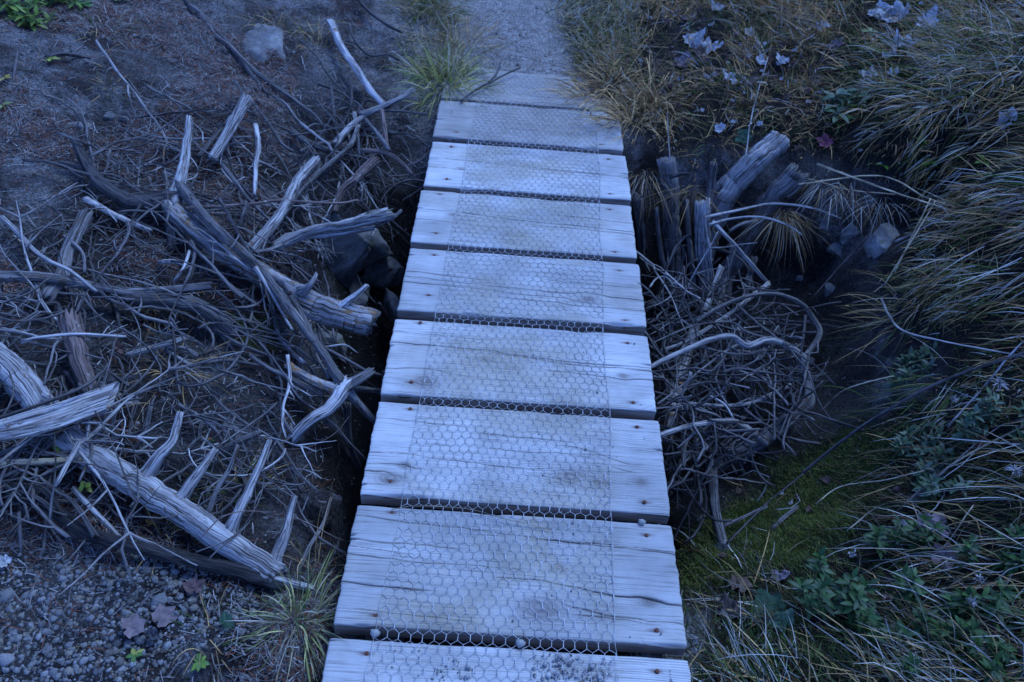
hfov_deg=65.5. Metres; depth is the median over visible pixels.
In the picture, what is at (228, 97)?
twig
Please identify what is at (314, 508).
soil clod
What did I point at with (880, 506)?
dry stalk
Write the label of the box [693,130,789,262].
dead log
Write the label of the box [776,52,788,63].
dead leaf
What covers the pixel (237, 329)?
twig
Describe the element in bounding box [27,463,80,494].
twig
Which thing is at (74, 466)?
twig
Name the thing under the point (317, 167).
twig
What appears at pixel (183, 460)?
twig
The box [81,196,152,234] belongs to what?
dead branch
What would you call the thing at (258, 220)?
twig
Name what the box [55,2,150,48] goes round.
grass tuft
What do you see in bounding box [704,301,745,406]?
dead limb
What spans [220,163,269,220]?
dead branch
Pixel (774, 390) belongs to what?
twig
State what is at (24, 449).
dead limb
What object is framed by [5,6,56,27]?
leafy plant
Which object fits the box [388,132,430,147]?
twig
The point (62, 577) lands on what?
pebble
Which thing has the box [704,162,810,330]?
dead log
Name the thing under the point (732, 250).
dead limb
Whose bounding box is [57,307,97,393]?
dead log
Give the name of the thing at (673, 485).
twig
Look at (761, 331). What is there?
dead limb
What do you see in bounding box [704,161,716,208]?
wooden stake
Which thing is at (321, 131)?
twig
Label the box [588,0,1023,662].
leaf scraps
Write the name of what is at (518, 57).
path litter
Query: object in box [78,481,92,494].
seedling
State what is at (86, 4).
seedling
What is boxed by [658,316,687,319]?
twig
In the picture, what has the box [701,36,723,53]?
dead leaf
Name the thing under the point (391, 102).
dead branch
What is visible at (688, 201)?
grass tuft
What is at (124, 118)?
rock
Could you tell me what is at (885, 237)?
rock
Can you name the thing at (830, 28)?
dead leaf
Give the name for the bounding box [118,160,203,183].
twig
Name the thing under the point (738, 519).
dead branch
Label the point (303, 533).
soil clod
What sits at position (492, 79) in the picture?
forked twig
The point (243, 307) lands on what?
twig
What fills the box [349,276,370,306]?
rock
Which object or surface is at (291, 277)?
twig
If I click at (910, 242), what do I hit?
dry stalk
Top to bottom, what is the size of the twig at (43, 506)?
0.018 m
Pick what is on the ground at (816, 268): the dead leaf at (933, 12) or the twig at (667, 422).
the dead leaf at (933, 12)
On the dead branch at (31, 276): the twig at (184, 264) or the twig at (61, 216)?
the twig at (184, 264)
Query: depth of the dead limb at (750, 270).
3.02 m
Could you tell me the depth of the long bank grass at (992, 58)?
2.98 m
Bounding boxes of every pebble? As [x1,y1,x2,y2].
[0,587,15,602]
[0,653,15,666]
[41,644,52,653]
[48,668,57,677]
[58,575,66,580]
[150,592,167,606]
[160,569,168,575]
[171,568,179,573]
[370,629,379,637]
[515,639,525,647]
[638,519,645,524]
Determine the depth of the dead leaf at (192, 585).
1.71 m
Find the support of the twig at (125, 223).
on the dead log at (347, 314)
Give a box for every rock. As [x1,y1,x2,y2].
[62,121,91,129]
[103,111,114,119]
[119,115,128,122]
[130,34,140,37]
[241,23,285,64]
[313,210,370,288]
[313,328,346,360]
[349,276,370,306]
[355,225,392,272]
[363,256,403,289]
[383,288,399,322]
[714,541,729,551]
[795,275,803,280]
[818,218,829,229]
[823,282,834,296]
[826,242,842,255]
[840,223,859,244]
[864,223,899,258]
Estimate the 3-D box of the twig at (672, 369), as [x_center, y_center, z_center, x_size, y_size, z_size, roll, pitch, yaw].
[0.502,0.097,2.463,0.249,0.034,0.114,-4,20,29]
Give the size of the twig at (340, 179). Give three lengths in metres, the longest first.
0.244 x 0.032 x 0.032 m
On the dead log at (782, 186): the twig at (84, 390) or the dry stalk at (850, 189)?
the dry stalk at (850, 189)
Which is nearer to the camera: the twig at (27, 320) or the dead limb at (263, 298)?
the twig at (27, 320)
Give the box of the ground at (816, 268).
[0,0,1023,681]
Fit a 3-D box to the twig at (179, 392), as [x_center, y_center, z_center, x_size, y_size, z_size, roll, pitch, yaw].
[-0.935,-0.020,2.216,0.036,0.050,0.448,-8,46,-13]
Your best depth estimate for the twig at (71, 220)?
2.40 m
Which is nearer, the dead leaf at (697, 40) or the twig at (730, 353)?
the twig at (730, 353)
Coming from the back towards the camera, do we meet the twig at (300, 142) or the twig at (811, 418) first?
the twig at (300, 142)
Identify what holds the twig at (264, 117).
in the brushwood tangle at (199, 433)
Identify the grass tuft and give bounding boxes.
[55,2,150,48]
[88,71,140,100]
[102,332,249,425]
[115,488,185,580]
[120,275,199,338]
[149,575,279,681]
[184,442,289,526]
[202,537,359,681]
[232,0,326,31]
[277,497,344,583]
[279,12,370,69]
[367,0,479,38]
[379,33,505,122]
[390,4,516,72]
[531,66,626,118]
[549,45,669,112]
[567,74,673,145]
[580,55,717,154]
[628,168,683,223]
[645,179,744,249]
[654,86,778,191]
[717,196,839,271]
[786,165,875,231]
[799,301,1023,476]
[812,182,885,231]
[822,184,1023,367]
[830,195,919,245]
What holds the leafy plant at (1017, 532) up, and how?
on the ground at (816, 268)
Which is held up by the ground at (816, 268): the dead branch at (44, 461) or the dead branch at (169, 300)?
the dead branch at (169, 300)
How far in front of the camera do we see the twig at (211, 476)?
1.92 m
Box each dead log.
[36,207,93,306]
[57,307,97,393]
[69,115,380,336]
[631,192,646,252]
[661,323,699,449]
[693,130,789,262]
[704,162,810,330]
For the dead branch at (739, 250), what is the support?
attached to the wooden stake at (700, 223)
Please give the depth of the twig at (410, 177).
3.20 m
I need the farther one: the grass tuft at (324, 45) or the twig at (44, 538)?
the grass tuft at (324, 45)
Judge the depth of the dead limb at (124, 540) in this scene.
1.78 m
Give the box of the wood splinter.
[274,576,315,592]
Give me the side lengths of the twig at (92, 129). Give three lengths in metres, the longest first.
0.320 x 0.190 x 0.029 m
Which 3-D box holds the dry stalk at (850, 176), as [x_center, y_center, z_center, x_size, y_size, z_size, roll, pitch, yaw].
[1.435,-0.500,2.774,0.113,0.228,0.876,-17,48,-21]
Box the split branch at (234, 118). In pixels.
[207,93,252,163]
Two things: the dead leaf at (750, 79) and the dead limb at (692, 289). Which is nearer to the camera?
the dead limb at (692, 289)
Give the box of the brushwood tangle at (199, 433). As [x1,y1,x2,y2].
[0,40,416,541]
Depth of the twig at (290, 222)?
2.65 m
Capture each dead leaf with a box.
[0,554,11,567]
[114,342,124,354]
[121,613,145,638]
[145,515,161,526]
[145,627,159,639]
[151,604,177,627]
[181,577,205,593]
[673,51,690,66]
[683,12,697,20]
[683,28,705,48]
[696,44,707,61]
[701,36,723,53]
[711,0,724,9]
[715,122,725,132]
[716,592,741,618]
[723,69,745,84]
[730,574,753,592]
[742,76,759,84]
[755,37,768,47]
[756,53,765,64]
[771,569,789,580]
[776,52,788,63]
[802,85,809,92]
[809,73,822,84]
[815,133,832,147]
[817,20,831,30]
[818,25,832,36]
[828,37,843,49]
[859,65,877,76]
[868,0,893,20]
[878,0,909,22]
[882,48,901,59]
[887,67,901,75]
[892,29,917,49]
[910,27,936,42]
[915,5,938,28]
[915,512,953,538]
[931,543,958,568]
[971,434,986,446]
[996,107,1017,129]
[1000,196,1022,218]
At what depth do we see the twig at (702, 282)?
3.00 m
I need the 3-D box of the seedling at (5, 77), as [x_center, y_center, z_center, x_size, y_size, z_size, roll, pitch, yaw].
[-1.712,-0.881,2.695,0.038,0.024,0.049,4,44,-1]
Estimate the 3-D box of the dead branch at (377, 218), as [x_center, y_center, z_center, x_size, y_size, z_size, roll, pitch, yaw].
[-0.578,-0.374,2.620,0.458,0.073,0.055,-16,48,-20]
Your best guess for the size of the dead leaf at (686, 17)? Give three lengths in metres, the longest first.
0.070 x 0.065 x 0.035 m
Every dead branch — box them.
[0,215,98,292]
[0,271,213,295]
[0,456,83,466]
[2,282,35,317]
[71,486,120,535]
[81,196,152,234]
[86,287,243,340]
[124,335,189,358]
[125,404,152,460]
[157,259,188,267]
[161,347,191,367]
[175,180,343,382]
[187,199,359,209]
[196,80,243,158]
[210,326,286,363]
[218,430,261,455]
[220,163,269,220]
[233,199,248,237]
[245,156,319,253]
[252,123,260,197]
[267,207,401,253]
[268,293,305,364]
[279,143,353,225]
[287,126,348,152]
[296,497,332,571]
[316,124,360,176]
[319,537,340,575]
[327,18,384,104]
[330,115,366,147]
[331,154,379,214]
[348,22,400,60]
[352,111,359,155]
[356,87,414,115]
[357,0,402,33]
[359,147,413,175]
[363,117,390,151]
[379,108,388,150]
[708,468,726,542]
[710,219,767,282]
[723,505,767,527]
[769,506,798,530]
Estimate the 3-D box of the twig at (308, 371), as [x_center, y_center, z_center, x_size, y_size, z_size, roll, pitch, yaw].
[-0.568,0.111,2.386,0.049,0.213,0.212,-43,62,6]
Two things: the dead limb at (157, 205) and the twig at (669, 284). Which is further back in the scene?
the twig at (669, 284)
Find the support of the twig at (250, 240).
in the brushwood tangle at (199, 433)
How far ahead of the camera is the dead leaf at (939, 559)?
1.94 m
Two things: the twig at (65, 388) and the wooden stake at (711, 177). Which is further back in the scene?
the wooden stake at (711, 177)
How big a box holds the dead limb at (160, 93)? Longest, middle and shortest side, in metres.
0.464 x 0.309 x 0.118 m
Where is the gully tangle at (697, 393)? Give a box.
[643,234,864,543]
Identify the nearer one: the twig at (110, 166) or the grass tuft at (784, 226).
the twig at (110, 166)
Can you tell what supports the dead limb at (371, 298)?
on the brushwood tangle at (199, 433)
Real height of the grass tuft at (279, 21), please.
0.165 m
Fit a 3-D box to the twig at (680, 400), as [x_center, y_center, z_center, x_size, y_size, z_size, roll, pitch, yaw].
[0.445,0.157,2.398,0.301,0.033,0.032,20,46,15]
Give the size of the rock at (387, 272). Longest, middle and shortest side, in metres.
0.176 x 0.147 x 0.132 m
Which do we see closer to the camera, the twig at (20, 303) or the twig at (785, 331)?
the twig at (20, 303)
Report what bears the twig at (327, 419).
in the brushwood tangle at (199, 433)
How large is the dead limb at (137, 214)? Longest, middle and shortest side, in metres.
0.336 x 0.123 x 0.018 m
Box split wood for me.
[0,381,119,441]
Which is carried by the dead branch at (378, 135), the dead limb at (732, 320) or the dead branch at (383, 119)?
the dead branch at (383, 119)
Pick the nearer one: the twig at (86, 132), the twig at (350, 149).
the twig at (86, 132)
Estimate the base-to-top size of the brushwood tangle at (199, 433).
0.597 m
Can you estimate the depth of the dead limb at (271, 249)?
2.52 m
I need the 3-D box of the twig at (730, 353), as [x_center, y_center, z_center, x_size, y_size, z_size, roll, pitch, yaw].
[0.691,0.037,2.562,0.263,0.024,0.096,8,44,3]
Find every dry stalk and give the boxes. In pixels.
[667,112,670,159]
[745,57,767,154]
[798,175,954,206]
[807,178,894,194]
[812,212,892,296]
[815,470,923,504]
[816,163,947,209]
[821,376,893,410]
[846,500,928,530]
[880,298,1023,356]
[885,200,935,283]
[894,198,930,271]
[894,211,955,241]
[901,224,956,264]
[903,427,1022,505]
[910,422,1005,502]
[910,499,972,549]
[947,340,1023,427]
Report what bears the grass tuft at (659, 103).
on the ground at (816, 268)
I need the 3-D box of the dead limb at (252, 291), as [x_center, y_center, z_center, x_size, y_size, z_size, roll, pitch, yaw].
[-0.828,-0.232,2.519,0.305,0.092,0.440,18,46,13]
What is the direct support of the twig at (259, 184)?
in the brushwood tangle at (199, 433)
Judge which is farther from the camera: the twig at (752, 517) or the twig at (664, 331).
the twig at (664, 331)
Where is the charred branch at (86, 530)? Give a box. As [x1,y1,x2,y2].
[1,482,287,591]
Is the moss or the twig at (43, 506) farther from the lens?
the moss
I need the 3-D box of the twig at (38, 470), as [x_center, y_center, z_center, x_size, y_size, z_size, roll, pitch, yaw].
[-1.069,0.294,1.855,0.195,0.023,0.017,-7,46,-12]
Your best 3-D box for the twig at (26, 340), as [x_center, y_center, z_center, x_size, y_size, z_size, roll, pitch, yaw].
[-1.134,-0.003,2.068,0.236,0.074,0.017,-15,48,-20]
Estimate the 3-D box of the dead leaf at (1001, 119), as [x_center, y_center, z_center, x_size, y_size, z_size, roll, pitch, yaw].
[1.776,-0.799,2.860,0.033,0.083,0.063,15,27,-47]
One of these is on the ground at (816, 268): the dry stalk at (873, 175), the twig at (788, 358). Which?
the dry stalk at (873, 175)
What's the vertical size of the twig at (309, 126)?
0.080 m
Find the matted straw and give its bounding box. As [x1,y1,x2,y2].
[635,354,1023,681]
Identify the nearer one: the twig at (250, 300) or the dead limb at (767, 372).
the twig at (250, 300)
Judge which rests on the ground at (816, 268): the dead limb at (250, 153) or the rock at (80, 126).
the rock at (80, 126)
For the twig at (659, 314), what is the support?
in the gully tangle at (697, 393)
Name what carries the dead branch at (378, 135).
on the brushwood tangle at (199, 433)
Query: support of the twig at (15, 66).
on the ground at (816, 268)
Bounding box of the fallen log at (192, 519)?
[0,342,297,581]
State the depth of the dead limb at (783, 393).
2.64 m
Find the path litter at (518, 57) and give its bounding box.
[328,0,736,146]
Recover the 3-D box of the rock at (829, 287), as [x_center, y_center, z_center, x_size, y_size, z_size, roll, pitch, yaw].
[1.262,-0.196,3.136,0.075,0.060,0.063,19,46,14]
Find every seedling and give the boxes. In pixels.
[0,74,11,80]
[43,56,59,62]
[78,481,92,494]
[79,0,92,9]
[126,648,143,663]
[191,652,209,670]
[921,157,937,166]
[975,154,989,166]
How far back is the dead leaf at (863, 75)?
3.28 m
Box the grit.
[377,314,672,681]
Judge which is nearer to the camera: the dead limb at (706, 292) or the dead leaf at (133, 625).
the dead leaf at (133, 625)
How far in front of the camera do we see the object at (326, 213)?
2.88 m
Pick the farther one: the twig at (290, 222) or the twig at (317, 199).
the twig at (317, 199)
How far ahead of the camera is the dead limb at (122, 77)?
2.76 m
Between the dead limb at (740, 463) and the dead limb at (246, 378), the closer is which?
the dead limb at (246, 378)
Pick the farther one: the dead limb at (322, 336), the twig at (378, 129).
the twig at (378, 129)
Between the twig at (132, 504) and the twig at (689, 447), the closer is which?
the twig at (132, 504)
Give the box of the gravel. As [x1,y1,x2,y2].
[0,0,706,681]
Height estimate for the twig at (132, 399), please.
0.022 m
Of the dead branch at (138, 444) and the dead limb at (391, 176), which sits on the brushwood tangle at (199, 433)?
the dead branch at (138, 444)
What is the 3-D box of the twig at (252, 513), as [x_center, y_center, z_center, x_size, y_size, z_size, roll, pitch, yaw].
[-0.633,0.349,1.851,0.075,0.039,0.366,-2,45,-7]
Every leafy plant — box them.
[0,0,47,31]
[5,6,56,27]
[10,0,64,7]
[49,0,84,7]
[788,547,920,650]
[822,88,873,122]
[861,513,946,559]
[882,341,936,390]
[889,418,944,461]
[892,563,989,646]
[893,607,1003,678]
[911,442,975,505]
[950,386,1023,453]
[950,577,1023,681]
[951,523,1023,577]
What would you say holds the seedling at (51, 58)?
on the ground at (816, 268)
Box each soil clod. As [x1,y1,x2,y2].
[282,519,317,550]
[294,488,341,531]
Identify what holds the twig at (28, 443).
in the brushwood tangle at (199, 433)
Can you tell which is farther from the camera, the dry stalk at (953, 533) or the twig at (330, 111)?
the twig at (330, 111)
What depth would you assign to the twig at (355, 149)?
3.18 m
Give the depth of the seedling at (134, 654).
1.61 m
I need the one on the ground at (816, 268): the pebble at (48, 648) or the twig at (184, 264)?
the pebble at (48, 648)
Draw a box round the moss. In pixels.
[224,310,906,593]
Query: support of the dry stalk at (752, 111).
on the dead log at (736, 180)
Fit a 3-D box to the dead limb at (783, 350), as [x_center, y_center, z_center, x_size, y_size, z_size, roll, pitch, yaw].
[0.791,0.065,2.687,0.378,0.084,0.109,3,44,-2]
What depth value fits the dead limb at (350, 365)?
2.66 m
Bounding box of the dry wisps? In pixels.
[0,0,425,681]
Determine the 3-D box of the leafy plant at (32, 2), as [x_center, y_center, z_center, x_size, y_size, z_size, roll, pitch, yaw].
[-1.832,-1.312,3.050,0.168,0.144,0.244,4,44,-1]
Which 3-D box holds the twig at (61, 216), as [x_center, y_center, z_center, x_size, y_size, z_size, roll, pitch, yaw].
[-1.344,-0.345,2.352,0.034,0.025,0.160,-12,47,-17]
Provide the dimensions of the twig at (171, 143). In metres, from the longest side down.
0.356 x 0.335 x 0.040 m
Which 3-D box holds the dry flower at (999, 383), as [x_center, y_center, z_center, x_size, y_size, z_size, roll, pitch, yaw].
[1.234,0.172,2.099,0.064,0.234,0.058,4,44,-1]
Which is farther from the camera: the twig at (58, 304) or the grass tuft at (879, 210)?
the grass tuft at (879, 210)
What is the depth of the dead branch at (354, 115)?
3.15 m
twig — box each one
[0,270,50,324]
[0,274,54,310]
[0,293,54,329]
[0,299,52,317]
[0,310,64,322]
[0,335,103,358]
[0,345,57,412]
[0,362,14,413]
[0,369,103,418]
[0,400,64,481]
[0,431,104,506]
[0,443,87,457]
[0,457,52,488]
[1,311,51,343]
[1,434,126,491]
[1,441,32,517]
[2,423,75,478]
[2,497,67,515]
[6,388,50,479]
[6,466,52,472]
[8,397,139,457]
[9,252,55,347]
[10,221,48,250]
[10,223,140,242]
[12,51,18,76]
[13,314,102,350]
[14,289,134,299]
[14,439,46,555]
[17,376,80,480]
[17,511,22,551]
[18,114,129,152]
[20,332,126,343]
[20,456,56,458]
[21,288,86,328]
[22,458,148,523]
[23,337,194,455]
[24,353,67,365]
[26,219,110,251]
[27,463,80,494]
[28,410,48,457]
[32,117,145,151]
[34,437,126,500]
[38,149,111,201]
[38,301,61,316]
[43,290,85,385]
[44,52,91,58]
[46,281,172,325]
[50,125,156,147]
[50,207,63,241]
[54,120,147,155]
[55,401,168,535]
[58,194,145,241]
[59,180,140,211]
[62,92,93,174]
[62,235,85,274]
[63,418,126,476]
[64,394,152,564]
[65,97,129,164]
[66,181,169,201]
[67,231,146,286]
[68,264,170,382]
[72,353,172,400]
[76,160,159,191]
[77,382,104,481]
[80,157,122,170]
[80,190,116,222]
[86,320,136,336]
[86,430,244,487]
[87,225,95,280]
[90,362,129,387]
[94,381,125,461]
[96,273,156,283]
[98,385,133,456]
[99,217,161,237]
[99,403,120,439]
[100,217,159,285]
[101,173,170,209]
[101,323,167,392]
[104,135,171,150]
[106,427,161,445]
[109,91,217,160]
[111,207,161,267]
[115,263,170,313]
[116,66,154,113]
[116,184,195,283]
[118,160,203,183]
[118,207,262,213]
[119,115,164,161]
[123,124,252,155]
[125,103,256,119]
[125,305,214,355]
[129,402,277,507]
[130,233,166,243]
[130,402,319,518]
[131,204,141,245]
[137,130,194,138]
[143,83,215,165]
[143,321,191,337]
[150,110,217,137]
[158,144,220,179]
[158,270,215,285]
[159,422,256,522]
[162,130,267,159]
[162,223,176,256]
[164,422,301,489]
[166,346,199,357]
[167,277,181,396]
[170,110,226,119]
[170,260,318,292]
[173,250,190,281]
[175,289,287,387]
[177,403,223,444]
[180,455,207,502]
[182,332,223,399]
[184,190,267,222]
[188,448,285,493]
[189,135,233,189]
[195,180,237,250]
[195,401,330,552]
[197,322,305,337]
[198,64,274,127]
[198,157,242,202]
[201,112,230,126]
[201,436,307,526]
[201,510,344,541]
[202,359,261,366]
[202,470,289,518]
[203,304,282,414]
[204,473,241,484]
[206,110,289,133]
[209,152,260,169]
[209,429,255,558]
[211,411,246,483]
[211,417,348,454]
[212,395,319,492]
[213,142,251,184]
[215,307,265,313]
[217,102,285,139]
[217,197,278,256]
[218,216,284,261]
[220,278,259,307]
[221,288,267,308]
[223,299,279,349]
[231,224,296,277]
[231,420,279,477]
[236,328,299,357]
[238,214,324,295]
[244,120,376,134]
[247,172,327,260]
[251,101,293,152]
[251,451,321,533]
[258,151,325,214]
[259,341,366,461]
[262,195,317,250]
[263,410,326,503]
[267,304,335,357]
[269,237,306,263]
[271,94,307,130]
[277,149,368,210]
[279,134,362,163]
[281,250,321,282]
[283,222,343,261]
[288,98,348,142]
[290,187,308,279]
[292,91,345,166]
[296,110,338,190]
[296,343,342,406]
[298,333,303,368]
[299,129,359,157]
[303,139,327,199]
[304,143,328,205]
[305,357,332,400]
[306,189,334,209]
[308,123,377,138]
[309,128,390,182]
[310,153,341,166]
[311,101,352,121]
[315,103,367,207]
[315,189,368,207]
[316,99,351,136]
[316,177,372,181]
[325,154,379,210]
[327,102,356,110]
[327,176,390,233]
[330,85,337,126]
[331,115,353,195]
[331,117,419,141]
[331,155,376,208]
[334,164,354,205]
[335,172,399,209]
[336,76,352,131]
[338,99,396,178]
[343,124,367,162]
[348,135,364,180]
[360,154,381,207]
[361,70,385,146]
[363,125,386,189]
[364,177,395,186]
[372,138,415,187]
[374,171,393,243]
[375,110,427,114]
[378,302,393,326]
[379,179,424,204]
[379,184,416,195]
[381,129,411,189]
[381,131,431,143]
[382,96,416,125]
[384,153,426,197]
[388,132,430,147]
[402,186,423,200]
[407,150,430,165]
[460,62,519,101]
[640,238,690,287]
[640,271,670,392]
[642,293,745,339]
[645,331,704,384]
[646,300,698,324]
[648,321,679,342]
[648,344,675,367]
[649,276,673,287]
[650,332,686,356]
[651,363,705,462]
[652,336,708,449]
[652,357,730,390]
[652,360,711,373]
[653,339,776,381]
[653,350,702,375]
[654,315,687,325]
[654,346,705,399]
[654,391,707,411]
[655,304,706,324]
[655,400,708,451]
[656,388,691,410]
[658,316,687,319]
[658,321,699,397]
[659,278,732,321]
[660,426,759,432]
[663,259,694,307]
[667,444,691,489]
[667,462,721,491]
[669,286,789,310]
[669,433,721,489]
[670,313,728,318]
[670,332,688,355]
[671,258,698,296]
[672,238,684,288]
[673,340,719,378]
[675,384,721,521]
[678,414,693,468]
[679,468,769,483]
[686,337,765,357]
[687,409,701,544]
[690,310,725,313]
[691,264,720,309]
[704,203,840,218]
[706,377,814,421]
[707,419,821,444]
[708,216,801,235]
[711,386,771,448]
[713,246,774,313]
[717,367,796,455]
[719,443,754,456]
[720,387,777,418]
[721,410,837,435]
[724,358,788,405]
[724,406,746,413]
[726,473,803,543]
[727,319,810,367]
[733,343,771,385]
[733,376,803,382]
[736,286,769,289]
[749,326,778,408]
[755,335,820,370]
[763,347,818,440]
[781,347,810,451]
[800,351,1023,473]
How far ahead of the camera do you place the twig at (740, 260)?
3.03 m
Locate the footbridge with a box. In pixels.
[322,70,690,681]
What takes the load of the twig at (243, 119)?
in the brushwood tangle at (199, 433)
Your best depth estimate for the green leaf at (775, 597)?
2.00 m
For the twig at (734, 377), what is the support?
in the gully tangle at (697, 393)
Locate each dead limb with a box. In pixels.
[0,182,77,323]
[0,277,58,327]
[0,311,89,340]
[0,312,63,376]
[0,335,135,487]
[0,382,78,539]
[0,402,52,520]
[0,444,166,534]
[2,437,49,468]
[3,412,30,446]
[7,316,119,365]
[19,473,106,510]
[22,147,156,193]
[26,405,197,594]
[31,182,102,267]
[37,370,105,505]
[41,392,162,447]
[43,261,266,346]
[45,410,159,587]
[53,349,243,486]
[53,377,254,470]
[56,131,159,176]
[57,160,187,205]
[76,220,166,332]
[88,113,179,158]
[95,40,215,196]
[99,171,172,255]
[105,428,218,457]
[127,155,162,218]
[134,190,244,298]
[146,85,252,159]
[153,177,335,223]
[165,239,235,353]
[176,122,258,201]
[179,187,266,274]
[190,295,248,361]
[191,227,256,273]
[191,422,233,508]
[196,197,311,262]
[200,439,346,555]
[207,181,285,325]
[211,422,336,478]
[215,368,329,404]
[218,197,302,347]
[218,283,318,365]
[230,234,327,326]
[234,138,277,170]
[245,178,318,241]
[255,238,332,263]
[281,354,311,437]
[282,241,347,365]
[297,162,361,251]
[299,121,410,235]
[300,177,336,343]
[306,195,329,263]
[309,205,377,305]
[319,324,376,387]
[343,148,419,187]
[636,250,705,337]
[639,257,695,290]
[646,318,735,341]
[649,247,684,317]
[650,265,694,290]
[654,206,673,304]
[654,264,700,300]
[655,384,744,418]
[655,403,755,444]
[658,396,707,433]
[659,281,770,352]
[659,290,734,299]
[665,326,725,362]
[665,383,791,407]
[666,372,691,452]
[668,434,727,480]
[668,468,691,510]
[669,212,750,344]
[671,264,723,365]
[678,372,749,388]
[684,198,698,304]
[688,282,716,329]
[692,343,800,379]
[696,291,770,377]
[700,300,772,338]
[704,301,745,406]
[706,414,744,474]
[708,332,774,346]
[712,244,735,333]
[712,304,787,369]
[720,269,776,312]
[722,346,829,381]
[732,346,775,386]
[733,256,757,352]
[735,303,835,397]
[748,318,804,339]
[769,382,828,434]
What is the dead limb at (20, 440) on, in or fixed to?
on the brushwood tangle at (199, 433)
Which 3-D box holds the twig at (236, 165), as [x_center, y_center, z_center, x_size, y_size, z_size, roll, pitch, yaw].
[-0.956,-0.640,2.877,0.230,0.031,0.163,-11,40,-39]
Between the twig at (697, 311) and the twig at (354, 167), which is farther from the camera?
the twig at (354, 167)
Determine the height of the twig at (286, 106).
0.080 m
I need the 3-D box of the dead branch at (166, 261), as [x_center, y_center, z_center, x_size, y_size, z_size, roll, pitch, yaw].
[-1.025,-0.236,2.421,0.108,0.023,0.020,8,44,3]
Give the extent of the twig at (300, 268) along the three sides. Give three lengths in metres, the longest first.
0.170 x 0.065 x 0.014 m
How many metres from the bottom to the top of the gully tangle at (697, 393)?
0.542 m
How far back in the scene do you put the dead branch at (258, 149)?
2.76 m
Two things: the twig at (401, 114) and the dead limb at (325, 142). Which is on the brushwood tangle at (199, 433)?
the dead limb at (325, 142)
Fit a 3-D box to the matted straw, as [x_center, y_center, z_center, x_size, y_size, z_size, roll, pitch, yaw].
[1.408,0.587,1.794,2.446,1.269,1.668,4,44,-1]
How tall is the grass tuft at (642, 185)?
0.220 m
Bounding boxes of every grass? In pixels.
[387,0,657,90]
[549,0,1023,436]
[553,0,1023,430]
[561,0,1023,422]
[563,0,1023,432]
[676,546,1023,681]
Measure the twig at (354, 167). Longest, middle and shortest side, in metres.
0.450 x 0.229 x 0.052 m
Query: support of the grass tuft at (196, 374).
on the ground at (816, 268)
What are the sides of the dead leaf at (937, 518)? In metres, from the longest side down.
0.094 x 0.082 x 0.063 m
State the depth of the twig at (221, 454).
1.90 m
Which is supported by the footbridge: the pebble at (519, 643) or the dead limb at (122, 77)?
the pebble at (519, 643)
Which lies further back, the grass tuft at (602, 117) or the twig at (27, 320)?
the grass tuft at (602, 117)
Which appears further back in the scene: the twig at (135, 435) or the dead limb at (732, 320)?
the dead limb at (732, 320)
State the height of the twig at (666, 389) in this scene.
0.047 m
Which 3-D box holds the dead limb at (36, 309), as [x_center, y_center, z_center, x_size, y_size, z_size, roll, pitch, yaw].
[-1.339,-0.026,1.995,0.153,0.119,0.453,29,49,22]
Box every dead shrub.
[248,294,383,470]
[650,291,822,471]
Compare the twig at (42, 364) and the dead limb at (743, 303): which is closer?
the twig at (42, 364)
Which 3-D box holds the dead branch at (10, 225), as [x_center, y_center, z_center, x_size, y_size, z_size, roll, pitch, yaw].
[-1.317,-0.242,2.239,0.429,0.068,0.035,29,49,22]
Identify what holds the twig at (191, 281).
on the ground at (816, 268)
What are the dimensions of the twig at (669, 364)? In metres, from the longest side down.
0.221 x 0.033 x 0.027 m
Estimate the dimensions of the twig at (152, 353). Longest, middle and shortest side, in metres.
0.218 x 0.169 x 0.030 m
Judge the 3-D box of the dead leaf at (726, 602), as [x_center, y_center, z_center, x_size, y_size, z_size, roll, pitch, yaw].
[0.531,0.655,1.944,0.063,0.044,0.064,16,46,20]
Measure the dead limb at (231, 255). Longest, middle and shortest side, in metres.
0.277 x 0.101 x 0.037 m
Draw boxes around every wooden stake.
[657,156,691,309]
[694,196,713,309]
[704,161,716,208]
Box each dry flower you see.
[686,634,699,644]
[690,647,697,654]
[887,520,907,534]
[927,595,978,610]
[932,395,957,422]
[945,377,1008,425]
[946,574,983,587]
[993,464,1023,482]
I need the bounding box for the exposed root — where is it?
[185,0,325,128]
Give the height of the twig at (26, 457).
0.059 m
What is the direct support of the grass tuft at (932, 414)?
on the ground at (816, 268)
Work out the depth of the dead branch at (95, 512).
1.79 m
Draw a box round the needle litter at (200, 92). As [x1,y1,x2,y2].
[0,0,556,681]
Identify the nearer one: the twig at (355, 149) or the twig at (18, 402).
the twig at (18, 402)
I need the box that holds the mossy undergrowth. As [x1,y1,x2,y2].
[664,363,1023,681]
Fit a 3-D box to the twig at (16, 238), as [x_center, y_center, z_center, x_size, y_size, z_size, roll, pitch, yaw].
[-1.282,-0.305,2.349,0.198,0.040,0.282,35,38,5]
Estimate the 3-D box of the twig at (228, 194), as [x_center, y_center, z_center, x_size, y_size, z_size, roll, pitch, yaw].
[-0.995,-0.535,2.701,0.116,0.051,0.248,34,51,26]
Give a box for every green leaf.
[219,611,234,629]
[735,129,752,143]
[752,588,786,616]
[767,608,793,630]

